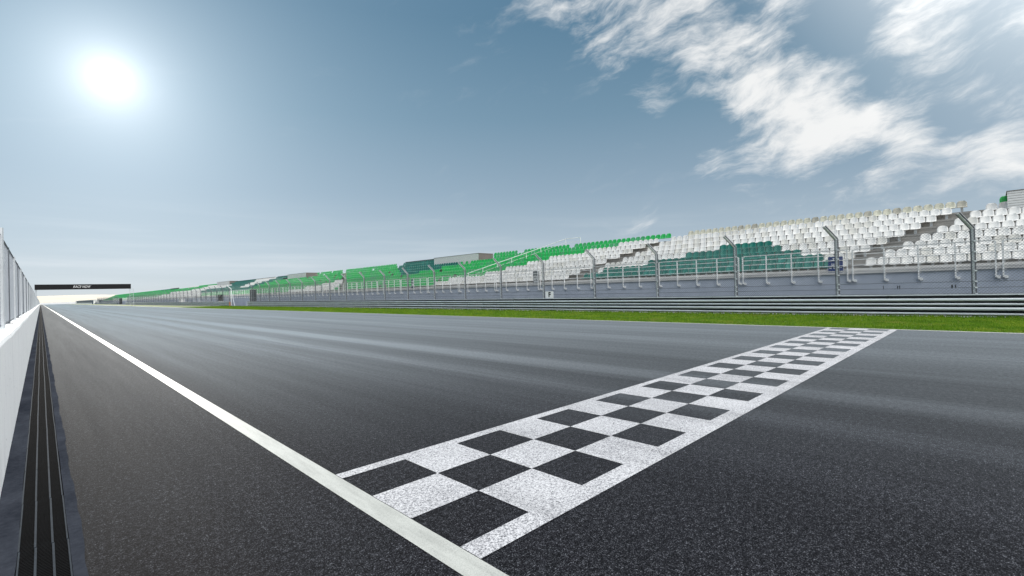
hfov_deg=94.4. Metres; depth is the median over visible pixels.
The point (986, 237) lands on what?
stadium seat
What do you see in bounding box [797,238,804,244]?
stadium seat
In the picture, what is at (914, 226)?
stadium seat
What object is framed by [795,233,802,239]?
stadium seat
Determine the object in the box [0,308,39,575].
drain kerb
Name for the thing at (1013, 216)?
stadium seat
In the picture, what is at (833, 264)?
notice board
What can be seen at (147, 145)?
sky
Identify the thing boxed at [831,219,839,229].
stadium seat
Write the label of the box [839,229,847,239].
stadium seat
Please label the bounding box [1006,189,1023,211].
slatted enclosure
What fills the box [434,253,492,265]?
slatted enclosure
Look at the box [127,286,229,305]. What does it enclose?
debris fence
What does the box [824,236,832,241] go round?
stadium seat
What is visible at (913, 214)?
stadium seat
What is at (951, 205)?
stadium seat
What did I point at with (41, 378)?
drain grate
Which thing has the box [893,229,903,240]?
stadium seat
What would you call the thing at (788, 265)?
stadium seat
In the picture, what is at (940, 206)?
stadium seat
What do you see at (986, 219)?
stadium seat
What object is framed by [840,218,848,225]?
stadium seat
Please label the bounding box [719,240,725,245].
stadium seat
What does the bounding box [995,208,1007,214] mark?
stadium seat
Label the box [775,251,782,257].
stadium seat
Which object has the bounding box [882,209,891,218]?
stadium seat
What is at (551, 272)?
guard railing
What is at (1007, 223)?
stadium seat
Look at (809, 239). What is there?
stadium seat
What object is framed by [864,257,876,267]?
stadium seat
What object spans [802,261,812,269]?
stadium seat
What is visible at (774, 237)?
stadium seat
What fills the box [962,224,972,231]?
stadium seat
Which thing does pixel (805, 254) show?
stadium seat
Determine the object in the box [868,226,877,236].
stadium seat
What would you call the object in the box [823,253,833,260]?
stadium seat
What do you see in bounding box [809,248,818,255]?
stadium seat
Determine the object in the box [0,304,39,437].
pit wall
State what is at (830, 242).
stadium seat
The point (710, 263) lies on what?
stadium seat
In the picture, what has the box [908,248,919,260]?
stadium seat
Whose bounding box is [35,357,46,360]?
drain grate
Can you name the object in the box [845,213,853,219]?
stadium seat
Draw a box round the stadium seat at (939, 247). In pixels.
[933,246,944,259]
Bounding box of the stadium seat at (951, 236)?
[944,231,955,244]
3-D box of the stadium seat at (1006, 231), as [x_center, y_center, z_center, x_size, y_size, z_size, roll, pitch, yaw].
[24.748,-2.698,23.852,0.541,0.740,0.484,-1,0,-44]
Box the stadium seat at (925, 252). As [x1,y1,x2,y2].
[920,247,931,257]
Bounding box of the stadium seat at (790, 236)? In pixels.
[787,234,793,239]
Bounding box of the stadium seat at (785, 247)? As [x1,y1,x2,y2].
[780,244,789,250]
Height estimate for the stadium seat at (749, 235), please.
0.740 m
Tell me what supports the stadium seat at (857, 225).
on the grandstand
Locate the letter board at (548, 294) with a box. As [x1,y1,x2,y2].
[545,291,552,297]
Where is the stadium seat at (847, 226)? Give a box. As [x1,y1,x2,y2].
[844,223,852,230]
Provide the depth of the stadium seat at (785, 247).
30.99 m
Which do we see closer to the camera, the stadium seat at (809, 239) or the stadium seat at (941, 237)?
the stadium seat at (941, 237)
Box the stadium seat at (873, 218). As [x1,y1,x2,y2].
[868,215,876,225]
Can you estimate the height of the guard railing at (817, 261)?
1.779 m
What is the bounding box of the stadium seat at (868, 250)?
[860,244,869,256]
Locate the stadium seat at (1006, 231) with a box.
[997,227,1010,235]
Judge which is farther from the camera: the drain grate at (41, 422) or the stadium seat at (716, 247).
the stadium seat at (716, 247)
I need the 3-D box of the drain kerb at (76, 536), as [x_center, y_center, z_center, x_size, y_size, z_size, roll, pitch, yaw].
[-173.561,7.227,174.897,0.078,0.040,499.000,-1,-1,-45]
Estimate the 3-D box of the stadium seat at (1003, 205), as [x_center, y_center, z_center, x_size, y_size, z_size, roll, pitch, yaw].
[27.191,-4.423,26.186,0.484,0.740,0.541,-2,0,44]
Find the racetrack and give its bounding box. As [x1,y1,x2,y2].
[41,304,1023,575]
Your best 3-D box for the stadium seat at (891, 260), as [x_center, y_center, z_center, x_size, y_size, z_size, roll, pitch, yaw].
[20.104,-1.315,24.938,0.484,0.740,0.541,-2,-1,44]
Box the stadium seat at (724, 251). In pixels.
[719,249,726,255]
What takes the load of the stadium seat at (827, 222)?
on the grandstand
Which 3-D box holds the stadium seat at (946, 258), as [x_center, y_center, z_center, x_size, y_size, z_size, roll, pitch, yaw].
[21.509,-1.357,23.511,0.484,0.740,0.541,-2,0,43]
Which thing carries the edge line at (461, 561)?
on the racetrack
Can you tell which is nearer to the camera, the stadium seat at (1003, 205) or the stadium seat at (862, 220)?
the stadium seat at (1003, 205)
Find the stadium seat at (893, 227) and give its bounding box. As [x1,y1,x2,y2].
[889,224,898,235]
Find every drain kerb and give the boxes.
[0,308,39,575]
[41,309,88,575]
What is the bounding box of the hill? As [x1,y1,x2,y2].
[37,295,114,302]
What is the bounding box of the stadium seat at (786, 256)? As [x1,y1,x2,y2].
[783,250,791,257]
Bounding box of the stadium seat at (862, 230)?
[858,227,866,235]
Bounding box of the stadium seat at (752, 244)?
[749,242,755,247]
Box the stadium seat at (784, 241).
[780,239,787,245]
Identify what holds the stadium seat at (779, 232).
on the grandstand
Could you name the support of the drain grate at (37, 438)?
on the drain bed
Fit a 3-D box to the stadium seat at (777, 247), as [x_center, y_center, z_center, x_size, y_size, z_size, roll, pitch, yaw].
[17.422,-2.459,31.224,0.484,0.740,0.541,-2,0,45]
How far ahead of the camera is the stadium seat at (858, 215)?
31.70 m
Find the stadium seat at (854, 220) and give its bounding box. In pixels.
[849,217,857,227]
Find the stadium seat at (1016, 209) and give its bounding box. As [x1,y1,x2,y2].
[1008,206,1020,213]
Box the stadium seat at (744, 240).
[740,238,747,243]
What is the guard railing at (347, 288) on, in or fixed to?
attached to the grandstand
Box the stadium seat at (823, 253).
[820,247,828,258]
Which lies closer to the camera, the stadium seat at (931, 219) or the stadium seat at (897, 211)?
the stadium seat at (931, 219)
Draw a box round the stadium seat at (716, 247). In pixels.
[713,245,719,250]
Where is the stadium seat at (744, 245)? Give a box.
[741,243,748,248]
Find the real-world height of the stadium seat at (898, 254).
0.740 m
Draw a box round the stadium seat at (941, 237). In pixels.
[932,233,943,244]
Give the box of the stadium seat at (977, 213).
[970,210,981,217]
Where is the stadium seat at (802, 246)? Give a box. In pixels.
[799,243,806,249]
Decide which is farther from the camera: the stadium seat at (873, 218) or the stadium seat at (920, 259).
the stadium seat at (873, 218)
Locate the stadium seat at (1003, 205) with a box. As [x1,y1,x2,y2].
[998,202,1007,208]
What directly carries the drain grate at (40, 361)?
on the drain bed
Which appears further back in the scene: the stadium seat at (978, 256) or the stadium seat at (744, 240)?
the stadium seat at (744, 240)
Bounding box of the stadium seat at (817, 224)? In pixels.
[814,221,821,228]
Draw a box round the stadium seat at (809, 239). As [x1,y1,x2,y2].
[806,237,813,243]
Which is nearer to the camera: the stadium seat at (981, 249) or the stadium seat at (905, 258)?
the stadium seat at (981, 249)
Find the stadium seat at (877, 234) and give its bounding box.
[873,231,882,242]
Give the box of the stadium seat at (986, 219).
[979,216,991,223]
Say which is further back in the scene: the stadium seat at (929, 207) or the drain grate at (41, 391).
the stadium seat at (929, 207)
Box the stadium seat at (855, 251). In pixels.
[850,245,858,256]
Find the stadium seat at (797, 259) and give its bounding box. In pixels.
[795,255,803,261]
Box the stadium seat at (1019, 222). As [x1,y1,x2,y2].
[1015,219,1023,226]
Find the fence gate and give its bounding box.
[250,289,256,301]
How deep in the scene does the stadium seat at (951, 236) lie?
25.39 m
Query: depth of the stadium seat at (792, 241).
31.47 m
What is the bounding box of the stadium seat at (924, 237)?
[920,233,930,245]
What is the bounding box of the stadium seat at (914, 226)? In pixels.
[910,222,920,233]
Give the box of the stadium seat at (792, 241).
[788,239,796,244]
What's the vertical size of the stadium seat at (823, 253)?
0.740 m
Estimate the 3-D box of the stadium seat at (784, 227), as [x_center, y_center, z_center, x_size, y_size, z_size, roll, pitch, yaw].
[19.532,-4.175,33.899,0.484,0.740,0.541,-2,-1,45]
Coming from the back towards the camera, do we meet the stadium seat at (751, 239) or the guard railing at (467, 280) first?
the guard railing at (467, 280)
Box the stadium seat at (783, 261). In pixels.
[777,256,785,262]
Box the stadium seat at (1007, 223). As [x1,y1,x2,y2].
[1001,220,1014,227]
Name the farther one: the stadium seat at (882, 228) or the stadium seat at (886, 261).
the stadium seat at (882, 228)
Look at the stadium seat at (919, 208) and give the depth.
29.55 m
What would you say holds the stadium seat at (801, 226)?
on the grandstand
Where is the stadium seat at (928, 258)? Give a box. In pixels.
[926,254,938,264]
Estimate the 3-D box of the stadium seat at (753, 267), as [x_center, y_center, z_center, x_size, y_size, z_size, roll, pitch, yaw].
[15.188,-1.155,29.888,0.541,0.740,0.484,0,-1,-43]
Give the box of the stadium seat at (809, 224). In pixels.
[806,222,813,227]
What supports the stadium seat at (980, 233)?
on the grandstand
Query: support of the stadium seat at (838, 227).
on the grandstand
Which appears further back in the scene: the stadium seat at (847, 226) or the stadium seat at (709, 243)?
the stadium seat at (709, 243)
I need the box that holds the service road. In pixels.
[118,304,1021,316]
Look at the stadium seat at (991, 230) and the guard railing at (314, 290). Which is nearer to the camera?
the stadium seat at (991, 230)
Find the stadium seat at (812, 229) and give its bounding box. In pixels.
[809,227,816,232]
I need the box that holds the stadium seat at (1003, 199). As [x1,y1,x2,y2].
[999,196,1006,202]
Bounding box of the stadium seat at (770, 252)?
[767,251,773,257]
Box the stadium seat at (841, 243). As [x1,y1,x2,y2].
[839,240,844,248]
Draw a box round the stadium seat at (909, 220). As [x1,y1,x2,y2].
[904,217,913,225]
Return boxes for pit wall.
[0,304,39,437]
[0,333,11,495]
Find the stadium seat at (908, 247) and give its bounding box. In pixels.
[902,241,913,253]
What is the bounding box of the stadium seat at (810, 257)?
[804,254,813,261]
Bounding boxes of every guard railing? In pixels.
[308,285,322,295]
[322,284,338,295]
[339,282,356,295]
[357,281,377,294]
[378,279,401,294]
[401,278,427,293]
[428,276,458,292]
[459,273,495,291]
[496,270,539,290]
[539,267,593,289]
[593,262,657,288]
[658,257,741,286]
[742,250,851,284]
[851,240,1000,281]
[1002,238,1023,277]
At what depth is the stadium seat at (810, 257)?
28.58 m
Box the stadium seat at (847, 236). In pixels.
[843,234,851,241]
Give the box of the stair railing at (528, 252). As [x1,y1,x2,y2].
[467,237,580,276]
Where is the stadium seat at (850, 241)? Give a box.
[846,239,854,249]
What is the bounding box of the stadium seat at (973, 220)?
[966,217,978,225]
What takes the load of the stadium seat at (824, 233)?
on the grandstand
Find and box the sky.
[0,0,1023,295]
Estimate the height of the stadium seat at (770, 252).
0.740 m
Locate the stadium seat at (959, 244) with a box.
[952,238,964,250]
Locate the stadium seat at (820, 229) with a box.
[817,226,825,235]
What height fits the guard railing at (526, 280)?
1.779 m
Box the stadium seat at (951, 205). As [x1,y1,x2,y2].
[945,202,955,208]
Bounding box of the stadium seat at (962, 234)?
[957,231,968,240]
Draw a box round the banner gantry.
[34,284,133,304]
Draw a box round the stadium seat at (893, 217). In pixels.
[888,213,896,220]
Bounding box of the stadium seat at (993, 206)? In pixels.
[986,203,997,209]
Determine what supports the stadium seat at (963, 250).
on the grandstand
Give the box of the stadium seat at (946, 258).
[940,253,951,264]
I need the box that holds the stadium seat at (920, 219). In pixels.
[915,216,924,223]
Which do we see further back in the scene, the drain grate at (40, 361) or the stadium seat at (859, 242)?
the stadium seat at (859, 242)
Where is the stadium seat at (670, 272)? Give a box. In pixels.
[666,268,674,275]
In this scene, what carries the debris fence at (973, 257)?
on the service road
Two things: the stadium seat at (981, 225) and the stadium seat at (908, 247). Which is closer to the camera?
the stadium seat at (981, 225)
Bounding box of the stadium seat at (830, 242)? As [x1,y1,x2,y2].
[826,241,833,247]
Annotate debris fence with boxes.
[97,296,118,302]
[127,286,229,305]
[248,212,1023,309]
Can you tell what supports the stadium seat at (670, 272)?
on the grandstand
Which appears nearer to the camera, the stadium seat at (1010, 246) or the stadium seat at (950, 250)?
the stadium seat at (1010, 246)
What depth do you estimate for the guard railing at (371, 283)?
62.45 m
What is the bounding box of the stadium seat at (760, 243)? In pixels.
[756,241,763,247]
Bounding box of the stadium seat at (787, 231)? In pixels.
[784,229,791,234]
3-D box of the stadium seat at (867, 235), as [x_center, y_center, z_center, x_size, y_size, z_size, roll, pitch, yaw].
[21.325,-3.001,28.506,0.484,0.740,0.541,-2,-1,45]
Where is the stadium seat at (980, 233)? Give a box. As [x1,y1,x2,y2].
[975,229,982,238]
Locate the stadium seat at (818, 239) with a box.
[815,236,822,242]
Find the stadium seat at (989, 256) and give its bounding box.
[982,251,994,262]
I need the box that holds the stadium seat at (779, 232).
[776,230,783,235]
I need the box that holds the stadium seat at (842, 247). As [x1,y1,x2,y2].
[839,246,848,255]
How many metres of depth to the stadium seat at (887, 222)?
29.26 m
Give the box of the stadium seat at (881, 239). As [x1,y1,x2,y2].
[876,237,886,248]
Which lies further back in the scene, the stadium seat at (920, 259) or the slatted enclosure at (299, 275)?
the slatted enclosure at (299, 275)
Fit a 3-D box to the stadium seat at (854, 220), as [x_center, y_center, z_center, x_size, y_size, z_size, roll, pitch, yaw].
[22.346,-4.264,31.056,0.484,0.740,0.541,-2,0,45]
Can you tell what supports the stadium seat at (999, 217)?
on the grandstand
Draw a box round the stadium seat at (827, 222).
[823,220,830,225]
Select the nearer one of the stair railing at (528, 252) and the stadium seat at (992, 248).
the stadium seat at (992, 248)
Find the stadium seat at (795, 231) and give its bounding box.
[792,228,799,234]
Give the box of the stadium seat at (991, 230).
[984,228,996,237]
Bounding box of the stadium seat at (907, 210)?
[902,207,911,213]
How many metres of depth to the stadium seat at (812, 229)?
32.13 m
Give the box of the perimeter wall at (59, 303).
[40,302,75,304]
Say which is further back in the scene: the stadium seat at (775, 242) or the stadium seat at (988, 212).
the stadium seat at (775, 242)
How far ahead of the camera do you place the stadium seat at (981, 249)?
23.35 m
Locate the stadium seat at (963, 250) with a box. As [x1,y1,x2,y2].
[960,244,969,258]
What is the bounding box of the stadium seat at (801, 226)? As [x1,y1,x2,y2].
[798,223,805,229]
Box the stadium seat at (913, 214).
[908,211,917,221]
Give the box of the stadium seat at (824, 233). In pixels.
[821,231,828,236]
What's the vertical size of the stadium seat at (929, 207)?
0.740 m
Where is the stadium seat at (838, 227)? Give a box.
[835,224,843,233]
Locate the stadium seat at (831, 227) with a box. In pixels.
[826,225,834,230]
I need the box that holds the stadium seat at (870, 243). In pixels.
[866,238,875,249]
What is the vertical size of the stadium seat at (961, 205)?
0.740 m
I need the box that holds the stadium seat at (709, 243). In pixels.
[705,241,712,246]
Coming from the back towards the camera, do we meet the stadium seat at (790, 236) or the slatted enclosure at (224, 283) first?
the slatted enclosure at (224, 283)
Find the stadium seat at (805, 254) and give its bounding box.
[801,249,809,259]
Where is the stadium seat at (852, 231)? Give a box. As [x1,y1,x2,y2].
[848,228,857,235]
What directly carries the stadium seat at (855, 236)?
on the grandstand
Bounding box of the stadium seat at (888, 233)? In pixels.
[883,230,892,241]
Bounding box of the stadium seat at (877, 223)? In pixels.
[873,220,881,228]
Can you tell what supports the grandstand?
on the ground
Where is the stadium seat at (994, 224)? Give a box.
[988,221,1000,229]
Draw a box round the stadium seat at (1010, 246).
[1004,242,1016,256]
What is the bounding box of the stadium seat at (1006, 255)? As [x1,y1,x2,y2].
[997,250,1010,261]
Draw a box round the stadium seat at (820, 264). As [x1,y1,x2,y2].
[813,260,822,269]
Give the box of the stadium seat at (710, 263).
[706,261,712,266]
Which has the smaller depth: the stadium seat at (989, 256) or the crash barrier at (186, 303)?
the stadium seat at (989, 256)
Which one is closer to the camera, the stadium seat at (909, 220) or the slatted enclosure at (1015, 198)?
the slatted enclosure at (1015, 198)
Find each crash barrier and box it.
[125,301,229,305]
[247,294,1023,317]
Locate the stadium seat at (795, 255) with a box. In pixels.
[792,249,800,258]
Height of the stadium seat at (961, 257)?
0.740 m
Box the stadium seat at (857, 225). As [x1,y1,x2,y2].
[854,222,862,232]
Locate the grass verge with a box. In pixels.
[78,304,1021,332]
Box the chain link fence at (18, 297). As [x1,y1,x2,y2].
[0,228,39,328]
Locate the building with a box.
[76,300,101,303]
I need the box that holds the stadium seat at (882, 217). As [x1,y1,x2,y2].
[878,214,886,224]
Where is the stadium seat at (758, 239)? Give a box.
[755,237,762,242]
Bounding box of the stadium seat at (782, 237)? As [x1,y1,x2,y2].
[778,234,785,240]
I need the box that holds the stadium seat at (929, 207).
[923,204,932,214]
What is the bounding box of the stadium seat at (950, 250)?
[946,245,958,257]
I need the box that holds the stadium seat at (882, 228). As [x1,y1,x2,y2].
[878,225,887,233]
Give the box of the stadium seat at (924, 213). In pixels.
[919,210,928,220]
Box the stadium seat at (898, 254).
[896,249,906,261]
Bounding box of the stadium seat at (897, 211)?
[892,208,901,217]
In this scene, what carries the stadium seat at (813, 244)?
on the grandstand
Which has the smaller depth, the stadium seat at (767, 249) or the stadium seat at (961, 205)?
the stadium seat at (961, 205)
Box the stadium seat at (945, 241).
[939,239,950,251]
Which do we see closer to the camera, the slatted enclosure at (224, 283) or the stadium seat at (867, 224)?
the stadium seat at (867, 224)
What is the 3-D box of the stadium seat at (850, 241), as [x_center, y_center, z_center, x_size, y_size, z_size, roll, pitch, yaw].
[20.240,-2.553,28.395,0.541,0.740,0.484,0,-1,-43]
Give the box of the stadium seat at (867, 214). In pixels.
[863,211,871,218]
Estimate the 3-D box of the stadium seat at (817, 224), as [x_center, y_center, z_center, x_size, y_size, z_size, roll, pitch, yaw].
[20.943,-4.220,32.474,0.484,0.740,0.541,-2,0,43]
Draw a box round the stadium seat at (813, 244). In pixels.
[808,242,816,248]
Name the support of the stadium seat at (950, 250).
on the grandstand
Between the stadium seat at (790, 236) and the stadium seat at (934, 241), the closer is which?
the stadium seat at (934, 241)
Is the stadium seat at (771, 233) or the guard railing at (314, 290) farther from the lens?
the guard railing at (314, 290)
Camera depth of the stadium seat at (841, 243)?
28.86 m
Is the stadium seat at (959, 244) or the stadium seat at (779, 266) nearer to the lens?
the stadium seat at (959, 244)
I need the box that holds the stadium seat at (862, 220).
[859,216,867,223]
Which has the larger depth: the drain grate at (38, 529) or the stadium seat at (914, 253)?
the stadium seat at (914, 253)
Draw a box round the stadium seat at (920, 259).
[914,255,925,265]
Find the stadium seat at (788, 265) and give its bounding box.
[785,262,793,270]
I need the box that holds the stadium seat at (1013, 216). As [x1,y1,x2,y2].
[1006,213,1018,220]
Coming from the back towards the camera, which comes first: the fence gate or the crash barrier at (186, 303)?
the crash barrier at (186, 303)
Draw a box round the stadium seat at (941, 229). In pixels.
[937,226,947,234]
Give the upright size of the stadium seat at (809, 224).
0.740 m
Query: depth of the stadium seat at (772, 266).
29.28 m
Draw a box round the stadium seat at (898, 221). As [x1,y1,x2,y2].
[893,218,902,225]
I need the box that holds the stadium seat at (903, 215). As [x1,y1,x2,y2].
[898,212,907,222]
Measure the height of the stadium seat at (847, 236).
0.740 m
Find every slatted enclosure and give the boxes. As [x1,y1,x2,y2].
[217,281,235,285]
[288,273,317,278]
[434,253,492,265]
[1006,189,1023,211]
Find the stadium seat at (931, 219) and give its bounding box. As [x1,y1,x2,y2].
[926,215,935,225]
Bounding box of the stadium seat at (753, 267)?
[749,264,757,272]
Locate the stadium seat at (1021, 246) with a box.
[1018,241,1023,249]
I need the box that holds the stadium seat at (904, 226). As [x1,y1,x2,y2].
[899,223,909,234]
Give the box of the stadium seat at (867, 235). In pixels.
[862,232,871,239]
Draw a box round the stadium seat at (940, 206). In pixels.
[934,203,943,213]
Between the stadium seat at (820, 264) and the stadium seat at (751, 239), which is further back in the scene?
the stadium seat at (751, 239)
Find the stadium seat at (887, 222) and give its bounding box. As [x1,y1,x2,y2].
[883,219,892,229]
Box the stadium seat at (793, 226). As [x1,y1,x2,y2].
[790,224,797,229]
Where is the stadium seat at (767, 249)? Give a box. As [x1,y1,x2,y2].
[765,246,772,251]
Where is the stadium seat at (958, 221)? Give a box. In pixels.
[954,218,965,229]
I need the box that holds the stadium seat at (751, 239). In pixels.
[748,237,754,242]
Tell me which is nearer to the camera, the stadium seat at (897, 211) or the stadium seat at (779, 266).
the stadium seat at (779, 266)
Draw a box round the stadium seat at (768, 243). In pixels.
[764,241,771,246]
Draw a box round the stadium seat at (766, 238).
[762,236,769,241]
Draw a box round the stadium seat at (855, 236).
[852,233,861,240]
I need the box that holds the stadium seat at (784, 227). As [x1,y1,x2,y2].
[782,225,789,230]
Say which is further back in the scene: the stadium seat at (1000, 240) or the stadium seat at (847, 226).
the stadium seat at (847, 226)
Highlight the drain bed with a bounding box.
[15,305,72,575]
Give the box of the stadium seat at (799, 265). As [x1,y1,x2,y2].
[793,261,802,270]
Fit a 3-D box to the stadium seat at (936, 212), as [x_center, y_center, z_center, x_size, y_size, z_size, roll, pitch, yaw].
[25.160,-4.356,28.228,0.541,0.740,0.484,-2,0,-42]
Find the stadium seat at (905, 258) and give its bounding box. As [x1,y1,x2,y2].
[900,255,912,265]
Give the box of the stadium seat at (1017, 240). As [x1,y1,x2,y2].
[1008,234,1021,243]
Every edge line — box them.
[45,306,507,575]
[77,304,1023,333]
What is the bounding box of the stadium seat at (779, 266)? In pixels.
[774,262,783,271]
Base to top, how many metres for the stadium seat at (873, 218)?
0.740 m
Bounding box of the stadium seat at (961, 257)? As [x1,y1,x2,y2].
[953,253,966,263]
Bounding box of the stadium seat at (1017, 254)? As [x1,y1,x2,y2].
[1012,249,1023,260]
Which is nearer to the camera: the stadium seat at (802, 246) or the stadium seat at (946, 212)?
the stadium seat at (946, 212)
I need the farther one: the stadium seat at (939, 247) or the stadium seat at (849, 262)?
the stadium seat at (849, 262)
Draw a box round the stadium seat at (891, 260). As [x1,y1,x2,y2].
[889,256,899,266]
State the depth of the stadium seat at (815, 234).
31.26 m
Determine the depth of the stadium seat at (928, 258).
23.99 m
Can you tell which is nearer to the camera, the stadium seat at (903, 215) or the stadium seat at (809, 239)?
the stadium seat at (903, 215)
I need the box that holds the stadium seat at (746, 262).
[743,258,751,264]
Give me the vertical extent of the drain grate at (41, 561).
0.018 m
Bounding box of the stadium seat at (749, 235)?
[747,233,753,238]
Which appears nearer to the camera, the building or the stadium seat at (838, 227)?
the stadium seat at (838, 227)
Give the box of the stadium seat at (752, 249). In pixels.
[749,247,756,253]
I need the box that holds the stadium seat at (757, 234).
[754,232,760,237]
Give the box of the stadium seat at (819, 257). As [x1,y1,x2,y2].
[814,254,823,260]
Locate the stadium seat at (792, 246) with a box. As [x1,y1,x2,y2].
[790,244,798,250]
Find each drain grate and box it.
[16,539,72,575]
[17,495,67,553]
[22,465,62,504]
[25,443,58,471]
[27,427,56,448]
[29,414,54,430]
[30,403,52,416]
[31,394,51,405]
[32,387,50,396]
[33,376,49,381]
[33,381,49,388]
[34,366,47,371]
[34,371,48,376]
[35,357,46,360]
[35,360,47,363]
[35,363,47,367]
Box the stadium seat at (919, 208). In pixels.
[913,205,922,215]
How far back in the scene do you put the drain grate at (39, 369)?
11.17 m
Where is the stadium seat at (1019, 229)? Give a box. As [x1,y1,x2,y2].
[1012,226,1023,234]
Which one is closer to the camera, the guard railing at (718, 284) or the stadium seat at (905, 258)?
the stadium seat at (905, 258)
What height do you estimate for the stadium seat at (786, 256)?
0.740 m
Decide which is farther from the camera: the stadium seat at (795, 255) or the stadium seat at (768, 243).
the stadium seat at (768, 243)
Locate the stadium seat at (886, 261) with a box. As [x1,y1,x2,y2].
[877,257,887,266]
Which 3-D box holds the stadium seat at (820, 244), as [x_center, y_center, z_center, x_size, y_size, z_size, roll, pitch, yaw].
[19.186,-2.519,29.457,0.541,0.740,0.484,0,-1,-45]
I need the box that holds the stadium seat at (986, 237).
[979,236,991,249]
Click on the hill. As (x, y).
(59, 298)
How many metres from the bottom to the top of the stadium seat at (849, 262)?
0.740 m
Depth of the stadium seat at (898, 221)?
28.92 m
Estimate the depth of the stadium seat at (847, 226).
30.70 m
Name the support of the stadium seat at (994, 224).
on the grandstand
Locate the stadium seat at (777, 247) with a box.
[773,245,780,251]
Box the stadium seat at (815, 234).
[812,231,819,237]
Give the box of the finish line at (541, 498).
[336,328,895,558]
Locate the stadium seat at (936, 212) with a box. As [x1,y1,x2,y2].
[930,209,939,219]
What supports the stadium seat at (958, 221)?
on the grandstand
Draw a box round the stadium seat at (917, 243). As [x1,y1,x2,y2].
[914,240,925,249]
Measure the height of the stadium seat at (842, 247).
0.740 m
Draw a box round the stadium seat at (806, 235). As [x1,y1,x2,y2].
[803,232,810,238]
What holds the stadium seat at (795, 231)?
on the grandstand
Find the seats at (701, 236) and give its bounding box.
[106,214,844,299]
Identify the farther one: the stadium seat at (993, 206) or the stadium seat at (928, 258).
the stadium seat at (993, 206)
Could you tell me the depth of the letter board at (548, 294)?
36.54 m
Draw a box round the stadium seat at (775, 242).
[772,240,779,245]
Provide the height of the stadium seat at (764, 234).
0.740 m
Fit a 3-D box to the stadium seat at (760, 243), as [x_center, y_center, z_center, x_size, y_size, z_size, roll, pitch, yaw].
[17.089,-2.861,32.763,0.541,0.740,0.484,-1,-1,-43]
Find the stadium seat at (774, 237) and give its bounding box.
[770,235,777,241]
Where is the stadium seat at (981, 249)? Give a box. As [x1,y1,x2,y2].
[976,244,986,257]
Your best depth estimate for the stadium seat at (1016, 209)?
25.45 m
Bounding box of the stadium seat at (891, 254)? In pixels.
[885,249,894,259]
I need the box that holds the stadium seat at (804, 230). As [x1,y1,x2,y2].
[800,227,807,234]
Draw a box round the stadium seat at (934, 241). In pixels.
[927,240,937,252]
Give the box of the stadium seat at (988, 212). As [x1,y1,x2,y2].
[982,209,993,216]
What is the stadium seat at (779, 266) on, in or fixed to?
on the grandstand
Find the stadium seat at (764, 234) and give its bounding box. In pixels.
[761,231,767,236]
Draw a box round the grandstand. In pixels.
[101,209,1023,305]
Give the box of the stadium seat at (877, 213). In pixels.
[873,210,881,219]
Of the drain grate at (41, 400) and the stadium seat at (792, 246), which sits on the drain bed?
the drain grate at (41, 400)
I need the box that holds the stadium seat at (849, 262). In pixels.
[844,252,854,263]
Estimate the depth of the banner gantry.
140.89 m
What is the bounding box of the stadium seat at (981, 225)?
[975,222,986,229]
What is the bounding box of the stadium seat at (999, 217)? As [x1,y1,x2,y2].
[992,214,1004,221]
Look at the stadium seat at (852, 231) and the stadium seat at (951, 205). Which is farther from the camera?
the stadium seat at (852, 231)
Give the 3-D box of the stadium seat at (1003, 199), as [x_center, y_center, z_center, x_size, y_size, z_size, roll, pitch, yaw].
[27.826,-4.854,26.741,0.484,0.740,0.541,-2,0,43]
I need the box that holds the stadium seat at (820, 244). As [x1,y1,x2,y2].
[817,242,825,248]
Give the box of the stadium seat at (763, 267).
[757,263,765,271]
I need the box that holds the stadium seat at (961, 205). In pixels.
[956,201,967,211]
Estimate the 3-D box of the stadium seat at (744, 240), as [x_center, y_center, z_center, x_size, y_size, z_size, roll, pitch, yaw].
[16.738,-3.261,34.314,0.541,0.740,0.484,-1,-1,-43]
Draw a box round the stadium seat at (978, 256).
[967,252,980,260]
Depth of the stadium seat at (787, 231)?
33.18 m
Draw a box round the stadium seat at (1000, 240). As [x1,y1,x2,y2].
[993,235,1006,246]
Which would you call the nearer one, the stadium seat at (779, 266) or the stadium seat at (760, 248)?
the stadium seat at (779, 266)
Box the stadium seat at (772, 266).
[767,263,774,271]
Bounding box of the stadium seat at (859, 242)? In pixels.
[856,239,865,246]
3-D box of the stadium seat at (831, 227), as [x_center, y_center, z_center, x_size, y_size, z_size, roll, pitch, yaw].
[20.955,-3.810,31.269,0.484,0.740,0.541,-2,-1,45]
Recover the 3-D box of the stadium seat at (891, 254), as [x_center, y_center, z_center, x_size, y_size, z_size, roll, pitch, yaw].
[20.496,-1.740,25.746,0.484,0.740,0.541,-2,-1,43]
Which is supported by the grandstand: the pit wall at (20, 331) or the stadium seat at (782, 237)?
the stadium seat at (782, 237)
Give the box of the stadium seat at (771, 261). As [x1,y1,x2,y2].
[767,257,776,263]
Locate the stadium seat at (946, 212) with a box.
[941,208,951,218]
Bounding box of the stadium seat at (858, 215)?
[854,212,862,221]
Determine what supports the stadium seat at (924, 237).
on the grandstand
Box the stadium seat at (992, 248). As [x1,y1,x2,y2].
[988,243,1001,255]
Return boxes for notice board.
[533,271,538,282]
[828,256,842,272]
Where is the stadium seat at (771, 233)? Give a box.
[769,231,775,236]
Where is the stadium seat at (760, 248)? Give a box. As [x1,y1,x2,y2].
[757,246,764,252]
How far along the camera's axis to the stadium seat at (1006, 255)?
22.19 m
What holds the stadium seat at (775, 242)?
on the grandstand
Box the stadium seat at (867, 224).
[863,221,871,231]
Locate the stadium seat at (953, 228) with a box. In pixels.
[949,225,960,235]

